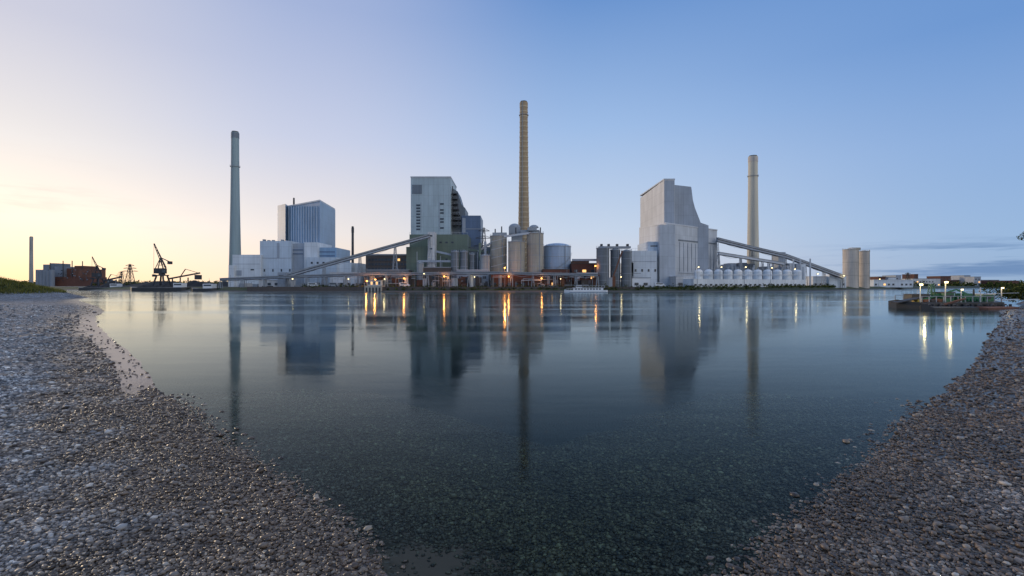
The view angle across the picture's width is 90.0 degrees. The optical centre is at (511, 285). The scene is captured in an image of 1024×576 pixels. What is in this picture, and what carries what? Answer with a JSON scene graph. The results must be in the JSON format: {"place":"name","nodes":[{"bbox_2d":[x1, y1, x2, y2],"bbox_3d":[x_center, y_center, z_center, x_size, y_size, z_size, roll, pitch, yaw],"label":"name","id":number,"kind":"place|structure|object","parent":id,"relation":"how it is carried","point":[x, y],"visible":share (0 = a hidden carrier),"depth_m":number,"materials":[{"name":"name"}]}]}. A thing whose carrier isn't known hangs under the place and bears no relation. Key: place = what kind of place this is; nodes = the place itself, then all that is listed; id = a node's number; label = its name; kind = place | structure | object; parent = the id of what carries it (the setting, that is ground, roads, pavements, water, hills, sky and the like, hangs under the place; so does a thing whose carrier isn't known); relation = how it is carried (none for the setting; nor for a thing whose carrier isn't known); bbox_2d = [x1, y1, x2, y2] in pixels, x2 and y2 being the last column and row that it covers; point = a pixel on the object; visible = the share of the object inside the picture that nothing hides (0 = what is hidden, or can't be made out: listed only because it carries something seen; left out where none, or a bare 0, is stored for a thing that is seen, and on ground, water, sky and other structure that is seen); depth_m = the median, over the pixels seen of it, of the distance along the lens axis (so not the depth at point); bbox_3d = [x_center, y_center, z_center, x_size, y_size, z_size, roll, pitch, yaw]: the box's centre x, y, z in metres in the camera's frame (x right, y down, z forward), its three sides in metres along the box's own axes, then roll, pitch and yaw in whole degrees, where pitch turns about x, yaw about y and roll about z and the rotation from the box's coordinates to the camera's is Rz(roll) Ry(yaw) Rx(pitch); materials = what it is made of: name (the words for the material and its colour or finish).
{"place":"outdoors","nodes":[
{"label":"outdoors","id":0,"kind":"place"},
{"bbox_2d":[0,280,1023,575],"bbox_3d":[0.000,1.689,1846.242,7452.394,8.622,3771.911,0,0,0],"label":"ground","id":1,"kind":"structure","parent":0,"point":[552,382],"depth_m":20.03,"materials":[{"name":"grey gravel"}]},
{"bbox_2d":[29,236,33,282],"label":"distant chimney","id":2,"kind":"object","parent":1,"relation":"on","point":[31,259],"visible":0.91,"depth_m":558.84,"materials":[{"name":"grey concrete"}]},
{"bbox_2d":[0,276,66,293],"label":"tall grass","id":3,"kind":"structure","parent":1,"relation":"on","point":[11,282],"depth_m":111.20,"materials":[{"name":"green plant"}]},
{"bbox_2d":[36,261,111,285],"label":"distant factory","id":4,"kind":"structure","parent":1,"relation":"on","point":[56,274],"depth_m":521.49,"materials":[{"name":"red brick"}]},
{"bbox_2d":[90,256,105,285],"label":"harbour crane","id":5,"kind":"object","parent":1,"relation":"on","point":[98,276],"visible":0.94,"depth_m":344.32,"materials":[{"name":"metal"}]},
{"bbox_2d":[102,274,121,283],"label":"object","id":6,"kind":"object","parent":1,"relation":"on","point":[108,279],"visible":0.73,"depth_m":339.45,"materials":[{"name":"metal"}]},
{"bbox_2d":[118,271,124,283],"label":"electricity pylon","id":7,"kind":"object","parent":1,"relation":"on","point":[120,273],"visible":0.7,"depth_m":599.83,"materials":[{"name":"metal"}]},
{"bbox_2d":[122,264,137,284],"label":"electricity pylon","id":8,"kind":"object","parent":1,"relation":"on","point":[129,276],"visible":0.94,"depth_m":429.82,"materials":[{"name":"metal"}]},
{"bbox_2d":[152,243,172,285],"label":"harbour crane","id":9,"kind":"object","parent":1,"relation":"on","point":[161,272],"visible":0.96,"depth_m":299.38,"materials":[{"name":"metal"}]},
{"bbox_2d":[101,280,227,286],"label":"coal heap","id":10,"kind":"object","parent":1,"relation":"on","point":[194,283],"visible":0.41,"depth_m":310.40,"materials":[{"name":"black"}]},
{"bbox_2d":[168,269,201,286],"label":"ship loader","id":11,"kind":"object","parent":1,"relation":"on","point":[197,277],"visible":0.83,"depth_m":299.55,"materials":[{"name":"metal"}]},
{"bbox_2d":[228,131,240,286],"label":"grey chimney","id":12,"kind":"object","parent":1,"relation":"on","point":[235,240],"visible":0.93,"depth_m":297.89,"materials":[{"name":"concrete"}]},
{"bbox_2d":[259,278,295,286],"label":"workshop shed","id":13,"kind":"structure","parent":1,"relation":"on","point":[271,282],"depth_m":258.00,"materials":[{"name":"paint"}]},
{"bbox_2d":[278,272,287,286],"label":"transfer tower","id":14,"kind":"structure","parent":1,"relation":"on","point":[281,281],"depth_m":256.00,"materials":[{"name":"white metal"}]},
{"bbox_2d":[229,198,365,286],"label":"boiler house","id":15,"kind":"structure","parent":1,"relation":"on","point":[306,234],"depth_m":279.56,"materials":[{"name":"paint"}]},
{"bbox_2d":[329,283,338,286],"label":"parked van","id":16,"kind":"object","parent":1,"relation":"on","point":[333,284],"visible":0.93,"depth_m":245.00,"materials":[{"name":"grey paint"}]},
{"bbox_2d":[329,272,365,285],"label":"workshop shed","id":17,"kind":"structure","parent":1,"relation":"on","point":[339,280],"depth_m":258.00,"materials":[{"name":"paint"}]},
{"bbox_2d":[351,226,353,262],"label":"slim dark chimney","id":18,"kind":"object","parent":1,"relation":"on","point":[352,241],"visible":0.62,"depth_m":329.28,"materials":[{"name":"metal"}]},
{"bbox_2d":[285,234,431,284],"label":"coal conveyor","id":19,"kind":"object","parent":1,"relation":"on","point":[358,255],"visible":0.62,"depth_m":256.42,"materials":[{"name":"grey metal"}]},
{"bbox_2d":[367,270,411,282],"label":"turbine hall","id":20,"kind":"structure","parent":1,"relation":"on","point":[379,271],"depth_m":256.00,"materials":[{"name":"metal"}]},
{"bbox_2d":[218,271,598,287],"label":"pipe bridge","id":21,"kind":"structure","parent":1,"relation":"on","point":[347,275],"depth_m":245.01,"materials":[{"name":"grey paint"}]},
{"bbox_2d":[366,176,489,286],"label":"central boiler house","id":22,"kind":"structure","parent":1,"relation":"on","point":[443,219],"depth_m":290.00,"materials":[{"name":"paint"}]},
{"bbox_2d":[230,268,642,286],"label":"process piping","id":23,"kind":"object","parent":1,"relation":"on","point":[463,281],"visible":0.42,"depth_m":248.75,"materials":[{"name":"grey paint"}]},
{"bbox_2d":[423,267,450,286],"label":"turbine hall","id":24,"kind":"structure","parent":1,"relation":"on","point":[436,269],"depth_m":257.00,"materials":[{"name":"grey paint"}]},
{"bbox_2d":[247,287,639,290],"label":"quay wall","id":25,"kind":"structure","parent":1,"relation":"on","point":[314,288],"depth_m":240.50,"materials":[{"name":"grey concrete"}]},
{"bbox_2d":[417,254,489,283],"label":"process tanks","id":26,"kind":"object","parent":1,"relation":"on","point":[484,261],"visible":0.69,"depth_m":256.21,"materials":[{"name":"grey metal"}]},
{"bbox_2d":[457,270,488,286],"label":"control building","id":27,"kind":"structure","parent":1,"relation":"on","point":[485,278],"depth_m":255.00,"materials":[{"name":"paint"}]},
{"bbox_2d":[451,249,474,277],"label":"silos","id":28,"kind":"object","parent":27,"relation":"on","point":[455,260],"visible":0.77,"depth_m":259.10,"materials":[{"name":"metal"}]},
{"bbox_2d":[475,228,489,254],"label":"electricity pylon","id":29,"kind":"object","parent":1,"relation":"on","point":[482,238],"visible":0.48,"depth_m":274.46,"materials":[{"name":"metal"}]},
{"bbox_2d":[418,242,595,269],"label":"rooftop ducts","id":30,"kind":"object","parent":1,"relation":"on","point":[480,250],"visible":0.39,"depth_m":261.50,"materials":[{"name":"metal"}]},
{"bbox_2d":[491,275,541,286],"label":"switchgear building","id":31,"kind":"structure","parent":1,"relation":"on","point":[505,280],"depth_m":249.00,"materials":[{"name":"grey brick"}]},
{"bbox_2d":[490,224,543,283],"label":"concrete silos","id":32,"kind":"object","parent":1,"relation":"on","point":[516,252],"visible":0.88,"depth_m":259.34,"materials":[{"name":"grey paint"}]},
{"bbox_2d":[518,100,528,271],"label":"banded chimney","id":33,"kind":"object","parent":1,"relation":"on","point":[523,218],"visible":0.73,"depth_m":309.55,"materials":[{"name":"beige concrete"}]},
{"bbox_2d":[24,280,1023,287],"bbox_3d":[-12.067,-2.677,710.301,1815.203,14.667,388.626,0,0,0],"label":"distant treeline","id":34,"kind":"object","parent":1,"relation":"on","point":[996,284],"visible":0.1,"depth_m":553.20,"materials":[{"name":"green plant"}]},
{"bbox_2d":[542,269,569,285],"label":"brick pump house","id":35,"kind":"structure","parent":1,"relation":"on","point":[555,271],"depth_m":252.00,"materials":[{"name":"red brick"}]},
{"bbox_2d":[543,243,570,278],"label":"storage tank","id":36,"kind":"object","parent":1,"relation":"on","point":[557,256],"visible":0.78,"depth_m":262.83,"materials":[{"name":"metal"}]},
{"bbox_2d":[302,283,835,290],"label":"riverbank shrubs","id":37,"kind":"object","parent":1,"relation":"on","point":[679,287],"visible":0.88,"depth_m":242.95,"materials":[{"name":"green plant"}]},
{"bbox_2d":[571,261,588,262],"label":"brick workshop","id":38,"kind":"structure","parent":1,"relation":"on","point":[579,261],"depth_m":268.00,"materials":[{"name":"brick"}]},
{"bbox_2d":[570,263,595,285],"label":"brick workshop","id":39,"kind":"structure","parent":1,"relation":"on","point":[584,267],"depth_m":258.00,"materials":[{"name":"red brick"}]},
{"bbox_2d":[596,244,631,286],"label":"dark silos","id":40,"kind":"object","parent":1,"relation":"on","point":[602,261],"visible":0.94,"depth_m":248.20,"materials":[{"name":"metal"}]},
{"bbox_2d":[632,277,650,286],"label":"gatehouse","id":41,"kind":"object","parent":1,"relation":"on","point":[640,281],"visible":0.78,"depth_m":250.00,"materials":[{"name":"white paint"}]},
{"bbox_2d":[620,179,717,286],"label":"boiler house","id":42,"kind":"structure","parent":1,"relation":"on","point":[677,237],"depth_m":278.63,"materials":[{"name":"paint"}]},
{"bbox_2d":[669,276,694,286],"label":"warehouse","id":43,"kind":"structure","parent":1,"relation":"on","point":[677,280],"depth_m":254.00,"materials":[{"name":"paint"}]},
{"bbox_2d":[683,267,805,286],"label":"white tank row","id":44,"kind":"object","parent":1,"relation":"on","point":[756,280],"visible":0.83,"depth_m":265.12,"materials":[{"name":"paint"}]},
{"bbox_2d":[716,252,784,276],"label":"pipe bridge","id":45,"kind":"structure","parent":1,"relation":"on","point":[748,258],"depth_m":290.98,"materials":[{"name":"paint"}]},
{"bbox_2d":[747,155,758,269],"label":"cream chimney","id":46,"kind":"object","parent":1,"relation":"on","point":[753,227],"visible":0.82,"depth_m":317.47,"materials":[{"name":"concrete"}]},
{"bbox_2d":[721,259,810,284],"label":"ash handling plant","id":47,"kind":"object","parent":1,"relation":"on","point":[789,266],"visible":0.29,"depth_m":301.21,"materials":[{"name":"paint"}]},
{"bbox_2d":[713,237,844,287],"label":"coal conveyor","id":48,"kind":"object","parent":1,"relation":"on","point":[823,270],"visible":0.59,"depth_m":301.66,"materials":[{"name":"grey metal"}]},
{"bbox_2d":[772,252,836,287],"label":"transfer tower","id":49,"kind":"structure","parent":1,"relation":"on","point":[832,280],"depth_m":309.92,"materials":[{"name":"grey metal"}]},
{"bbox_2d":[806,276,846,287],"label":"warehouse","id":50,"kind":"structure","parent":1,"relation":"on","point":[818,278],"depth_m":320.00,"materials":[{"name":"paint"}]},
{"bbox_2d":[842,248,869,287],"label":"twin silos","id":51,"kind":"object","parent":1,"relation":"on","point":[856,266],"visible":0.96,"depth_m":348.28,"materials":[{"name":"concrete"}]},
{"bbox_2d":[870,276,885,279],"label":"distant house","id":52,"kind":"structure","parent":1,"relation":"on","point":[879,278],"depth_m":470.00,"materials":[{"name":"red brick"}]},
{"bbox_2d":[886,277,895,279],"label":"distant house","id":53,"kind":"structure","parent":1,"relation":"on","point":[890,278],"depth_m":470.00,"materials":[{"name":"white glass"}]},
{"bbox_2d":[870,280,912,286],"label":"warehouse","id":54,"kind":"structure","parent":1,"relation":"on","point":[895,283],"depth_m":380.00,"materials":[{"name":"paint"}]},
{"bbox_2d":[885,275,900,279],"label":"distant house","id":55,"kind":"structure","parent":1,"relation":"on","point":[898,277],"depth_m":540.00,"materials":[{"name":"white glass"}]},
{"bbox_2d":[902,274,917,278],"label":"distant house","id":56,"kind":"structure","parent":1,"relation":"on","point":[911,275],"depth_m":644.46,"materials":[{"name":"red brick"}]},
{"bbox_2d":[901,278,940,285],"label":"distant house","id":57,"kind":"structure","parent":1,"relation":"on","point":[936,281],"depth_m":560.00,"materials":[{"name":"white glass"}]},
{"bbox_2d":[926,276,950,285],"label":"distant house","id":58,"kind":"structure","parent":1,"relation":"on","point":[945,278],"depth_m":600.00,"materials":[{"name":"grey brick"}]},
{"bbox_2d":[951,275,970,279],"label":"distant house","id":59,"kind":"structure","parent":1,"relation":"on","point":[955,277],"depth_m":649.22,"materials":[{"name":"white glass"}]},
{"bbox_2d":[959,277,980,285],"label":"distant house","id":60,"kind":"structure","parent":1,"relation":"on","point":[976,280],"depth_m":603.74,"materials":[{"name":"grey glass"}]},
{"bbox_2d":[981,280,1018,284],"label":"distant house","id":61,"kind":"structure","parent":1,"relation":"on","point":[1005,281],"depth_m":600.00,"materials":[{"name":"red brick"}]},
{"bbox_2d":[979,283,1023,301],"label":"green bush","id":62,"kind":"object","parent":1,"relation":"on","point":[1013,292],"visible":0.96,"depth_m":75.53,"materials":[{"name":"green plant"}]},
{"bbox_2d":[0,0,1023,282],"label":"sky","id":63,"kind":"structure","parent":0,"point":[893,130],"materials":[{"name":"blue"}]},
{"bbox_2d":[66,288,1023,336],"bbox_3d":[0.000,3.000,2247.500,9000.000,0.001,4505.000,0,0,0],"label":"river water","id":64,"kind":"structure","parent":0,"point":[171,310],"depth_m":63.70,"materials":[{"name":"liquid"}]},
{"bbox_2d":[78,284,121,289],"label":"cargo barge","id":65,"kind":"object","parent":64,"relation":"on","point":[88,287],"visible":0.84,"depth_m":305.90,"materials":[{"name":"white paint"}]},
{"bbox_2d":[131,282,192,290],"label":"cargo barge","id":66,"kind":"object","parent":64,"relation":"on","point":[179,286],"visible":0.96,"depth_m":259.93,"materials":[{"name":"white paint"}]},
{"bbox_2d":[191,284,219,291],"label":"cargo barge","id":67,"kind":"object","parent":64,"relation":"on","point":[208,287],"visible":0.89,"depth_m":249.21,"materials":[{"name":"white paint"}]},
{"bbox_2d":[364,280,384,291],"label":"water intake","id":68,"kind":"object","parent":64,"relation":"in","point":[374,285],"visible":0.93,"depth_m":238.16,"materials":[{"name":"beige concrete"}]},
{"bbox_2d":[564,285,607,291],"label":"river boat","id":69,"kind":"object","parent":64,"relation":"on","point":[578,288],"visible":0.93,"depth_m":222.55,"materials":[{"name":"white paint"}]},
{"bbox_2d":[888,281,1019,309],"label":"dredging pontoon","id":70,"kind":"object","parent":64,"relation":"on","point":[948,300],"visible":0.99,"depth_m":66.15,"materials":[{"name":"metal"}]}
]}

